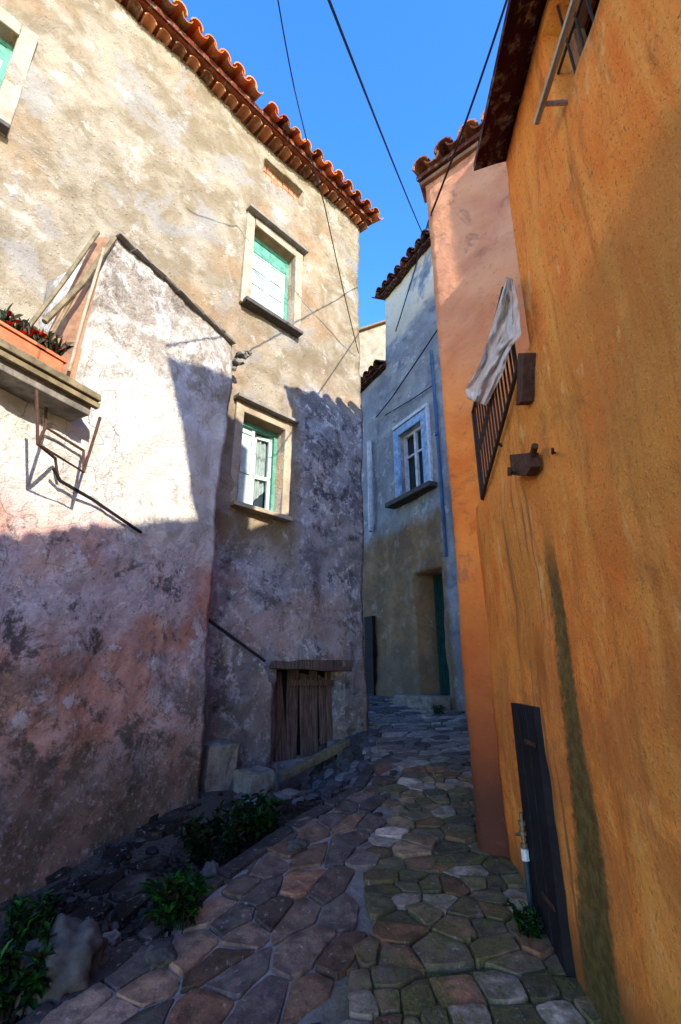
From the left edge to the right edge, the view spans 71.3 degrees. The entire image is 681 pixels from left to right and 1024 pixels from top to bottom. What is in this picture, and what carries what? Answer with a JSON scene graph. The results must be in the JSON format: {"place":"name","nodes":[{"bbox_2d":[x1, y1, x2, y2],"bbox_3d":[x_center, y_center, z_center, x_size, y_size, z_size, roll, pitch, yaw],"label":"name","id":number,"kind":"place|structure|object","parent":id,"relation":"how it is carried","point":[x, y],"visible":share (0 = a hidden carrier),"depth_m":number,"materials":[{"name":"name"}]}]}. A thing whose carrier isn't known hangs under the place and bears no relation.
{"place":"outdoors","nodes":[
{"label":"outdoors","id":0,"kind":"place"},
{"bbox_2d":[0,704,577,1023],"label":"ground","id":1,"kind":"structure","parent":0,"point":[333,1008],"depth_m":2.61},
{"bbox_2d":[0,916,56,1023],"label":"weed","id":2,"kind":"object","parent":1,"relation":"on","point":[13,977],"visible":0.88,"depth_m":1.85,"materials":[{"name":"green plant"}]},
{"bbox_2d":[0,889,63,943],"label":"weed","id":3,"kind":"object","parent":1,"relation":"on","point":[25,917],"visible":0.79,"depth_m":2.27,"materials":[{"name":"green plant"}]},
{"bbox_2d":[14,913,109,1017],"bbox_3d":[-1.164,1.915,1.992,0.360,0.388,0.319,-4,-19,12],"label":"boulder","id":4,"kind":"object","parent":1,"relation":"on","point":[78,959],"visible":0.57,"depth_m":1.93,"materials":[{"name":"grey stone"}]},
{"bbox_2d":[0,230,251,903],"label":"limewashed house","id":5,"kind":"structure","parent":1,"relation":"on","point":[113,433],"depth_m":3.46,"materials":[{"name":"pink paint"}]},
{"bbox_2d":[0,302,53,358],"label":"planter","id":6,"kind":"object","parent":5,"relation":"on","point":[19,335],"visible":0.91,"depth_m":2.88,"materials":[{"name":"ceramic"}]},
{"bbox_2d":[32,328,74,371],"bbox_3d":[-1.904,-1.044,3.067,0.231,0.294,0.280,-8,-20,23],"label":"planter","id":7,"kind":"object","parent":5,"relation":"on","point":[53,353],"visible":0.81,"depth_m":3.06,"materials":[{"name":"ceramic"}]},
{"bbox_2d":[0,785,348,1023],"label":"rubble and leaf litter","id":8,"kind":"object","parent":1,"relation":"on","point":[70,904],"visible":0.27,"depth_m":2.78,"materials":[{"name":"grey stone"}]},
{"bbox_2d":[103,929,121,946],"bbox_3d":[-1.090,2.015,2.235,0.111,0.069,0.113,-6,-20,18],"label":"loose stone","id":9,"kind":"object","parent":8,"relation":"on","point":[114,937],"visible":0.56,"depth_m":2.23,"materials":[{"name":"grey stone"}]},
{"bbox_2d":[202,859,219,879],"bbox_3d":[-0.741,2.084,2.707,0.115,0.172,0.101,0,-19,0],"label":"loose stone","id":10,"kind":"object","parent":8,"relation":"on","point":[212,867],"visible":0.45,"depth_m":2.70,"materials":[{"name":"grey stone"}]},
{"bbox_2d":[139,863,213,937],"bbox_3d":[-0.784,1.871,2.304,0.326,0.270,0.327,-10,-21,27],"label":"weed","id":11,"kind":"object","parent":1,"relation":"on","point":[182,893],"visible":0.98,"depth_m":2.26,"materials":[{"name":"green plant"}]},
{"bbox_2d":[0,0,382,790],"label":"cream house","id":12,"kind":"structure","parent":1,"relation":"on","point":[166,144],"depth_m":5.83,"materials":[{"name":"paint"}]},
{"bbox_2d":[0,7,38,137],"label":"window","id":13,"kind":"structure","parent":12,"relation":"in","point":[25,47],"depth_m":4.67,"materials":[{"name":"green paint"}]},
{"bbox_2d":[230,392,299,522],"bbox_3d":[-1.015,-0.601,5.843,0.432,1.395,0.949,-17,-25,41],"label":"window","id":14,"kind":"structure","parent":12,"relation":"in","point":[254,447],"depth_m":5.91,"materials":[{"name":"green paint"}]},
{"bbox_2d":[239,204,308,337],"bbox_3d":[-0.989,-3.323,6.758,0.384,1.590,1.081,-17,-25,41],"label":"window","id":15,"kind":"structure","parent":12,"relation":"in","point":[263,291],"depth_m":6.81,"materials":[{"name":"green paint"}]},
{"bbox_2d":[268,660,352,761],"bbox_3d":[-0.420,2.291,5.583,0.372,1.066,1.311,-17,-25,40],"label":"cellar door","id":16,"kind":"structure","parent":12,"relation":"in","point":[302,695],"depth_m":5.59,"materials":[{"name":"brown wood"}]},
{"bbox_2d":[277,0,358,352],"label":"overhead cable","id":17,"kind":"object","parent":12,"relation":"attached to","point":[312,161],"visible":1,"depth_m":5.82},
{"bbox_2d":[16,763,377,1023],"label":"path kerb","id":18,"kind":"structure","parent":1,"relation":"on","point":[123,952],"depth_m":2.65,"materials":[{"name":"stone"}]},
{"bbox_2d":[176,799,248,863],"bbox_3d":[-0.807,2.031,2.999,0.473,0.302,0.495,0,-19,0],"label":"weed","id":19,"kind":"object","parent":1,"relation":"on","point":[200,839],"visible":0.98,"depth_m":2.93,"materials":[{"name":"green plant"}]},
{"bbox_2d":[199,739,238,791],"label":"stone block","id":20,"kind":"structure","parent":1,"relation":"on","point":[219,763],"depth_m":4.13,"materials":[{"name":"grey stone"}]},
{"bbox_2d":[233,765,274,797],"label":"stone block","id":21,"kind":"structure","parent":1,"relation":"on","point":[255,779],"depth_m":4.09,"materials":[{"name":"grey stone"}]},
{"bbox_2d":[229,789,283,847],"bbox_3d":[-0.574,2.059,3.200,0.373,0.304,0.386,0,-19,0],"label":"weed","id":22,"kind":"object","parent":1,"relation":"on","point":[264,816],"visible":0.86,"depth_m":3.13,"materials":[{"name":"green plant"}]},
{"bbox_2d":[277,739,349,781],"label":"stone step","id":23,"kind":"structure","parent":1,"relation":"on","point":[311,761],"depth_m":5.08,"materials":[{"name":"grey stone"}]},
{"bbox_2d":[359,319,385,376],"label":"cream tower","id":24,"kind":"structure","parent":1,"relation":"on","point":[372,337],"depth_m":14.55,"materials":[{"name":"paint"}]},
{"bbox_2d":[360,219,465,712],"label":"blue house","id":25,"kind":"structure","parent":1,"relation":"on","point":[412,642],"depth_m":9.17,"materials":[{"name":"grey paint"}]},
{"bbox_2d":[364,616,376,694],"bbox_3d":[0.605,2.864,9.380,0.105,1.573,0.300,10,-21,-27],"label":"side door","id":26,"kind":"structure","parent":25,"relation":"in","point":[369,621],"depth_m":9.34,"materials":[{"name":"grey wood"}]},
{"bbox_2d":[327,0,421,231],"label":"overhead cable","id":27,"kind":"object","parent":25,"relation":"attached to","point":[349,52],"visible":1,"depth_m":4.12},
{"bbox_2d":[385,402,437,508],"bbox_3d":[1.390,-1.075,9.191,0.420,1.762,1.377,10,-21,-27],"label":"window","id":28,"kind":"structure","parent":25,"relation":"in","point":[418,459],"depth_m":9.26,"materials":[{"name":"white paint"}]},
{"bbox_2d":[433,574,449,694],"bbox_3d":[1.903,2.052,8.133,0.080,2.042,0.701,10,-21,-27],"label":"door","id":29,"kind":"structure","parent":25,"relation":"in","point":[437,579],"depth_m":8.32,"materials":[{"name":"teal paint"}]},
{"bbox_2d":[425,0,507,230],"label":"overhead cable","id":30,"kind":"object","parent":25,"relation":"attached to","point":[479,82],"visible":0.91,"depth_m":3.79,"materials":[{"name":"black rubber"}]},
{"bbox_2d":[431,704,445,714],"bbox_3d":[1.391,2.826,6.766,0.209,0.160,0.233,-7,-20,19],"label":"weed","id":31,"kind":"object","parent":1,"relation":"on","point":[440,709],"visible":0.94,"depth_m":6.78,"materials":[{"name":"green plant"}]},
{"bbox_2d":[412,110,529,859],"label":"terracotta house","id":32,"kind":"structure","parent":1,"relation":"on","point":[474,252],"depth_m":3.91,"materials":[{"name":"paint"}]},
{"bbox_2d":[471,0,680,1023],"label":"ochre house","id":33,"kind":"structure","parent":1,"relation":"on","point":[578,514],"depth_m":1.76,"materials":[{"name":"paint"}]},
{"bbox_2d":[465,277,520,404],"bbox_3d":[0.902,-0.889,2.937,0.063,0.524,1.284,-1,-19,3],"label":"white cloth","id":34,"kind":"object","parent":33,"relation":"hanging from","point":[504,334],"visible":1,"depth_m":2.65,"materials":[{"name":"white fabric"}]},
{"bbox_2d":[515,812,532,916],"bbox_3d":[0.926,1.818,2.378,0.060,0.543,0.037,8,-20,-21],"label":"standpipe","id":35,"kind":"object","parent":33,"relation":"attached to","point":[522,832],"visible":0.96,"depth_m":2.40,"materials":[{"name":"grey metal"}]},
{"bbox_2d":[511,703,575,977],"bbox_3d":[0.977,1.523,2.321,0.075,1.077,0.380,-1,-19,3],"label":"low door","id":36,"kind":"structure","parent":33,"relation":"in","point":[545,867],"depth_m":2.24,"materials":[{"name":"wood"}]},
{"bbox_2d":[533,0,599,124],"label":"window","id":37,"kind":"structure","parent":33,"relation":"in","point":[572,32],"depth_m":1.93,"materials":[{"name":"brown wood"}]},
{"bbox_2d":[0,694,601,1023],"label":"paved path","id":38,"kind":"structure","parent":0,"point":[134,982],"depth_m":2.32,"materials":[{"name":"stone"}]},
{"bbox_2d":[143,939,177,970],"bbox_3d":[-0.783,1.932,2.064,0.138,0.092,0.156,10,-21,-26],"label":"loose stone","id":39,"kind":"object","parent":38,"relation":"on","point":[162,954],"visible":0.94,"depth_m":2.03,"materials":[{"name":"grey stone"}]},
{"bbox_2d":[272,788,302,800],"bbox_3d":[-0.442,2.576,3.976,0.233,0.427,0.225,-14,-23,36],"label":"rock","id":40,"kind":"object","parent":38,"relation":"on","point":[287,793],"visible":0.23,"depth_m":4.01,"materials":[{"name":"grey stone"}]},
{"bbox_2d":[286,838,307,851],"bbox_3d":[-0.270,2.075,2.951,0.134,0.090,0.130,0,-19,0],"label":"loose stone","id":41,"kind":"object","parent":38,"relation":"on","point":[300,844],"visible":0.94,"depth_m":2.93,"materials":[{"name":"grey stone"}]},
{"bbox_2d":[505,900,544,938],"bbox_3d":[0.867,1.911,2.215,0.150,0.161,0.150,14,-23,-35],"label":"weed","id":42,"kind":"object","parent":38,"relation":"on","point":[529,923],"visible":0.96,"depth_m":2.21,"materials":[{"name":"green plant"}]},
{"bbox_2d":[170,0,507,327],"label":"sky","id":43,"kind":"structure","parent":0,"point":[419,64],"materials":[{"name":"blue"}]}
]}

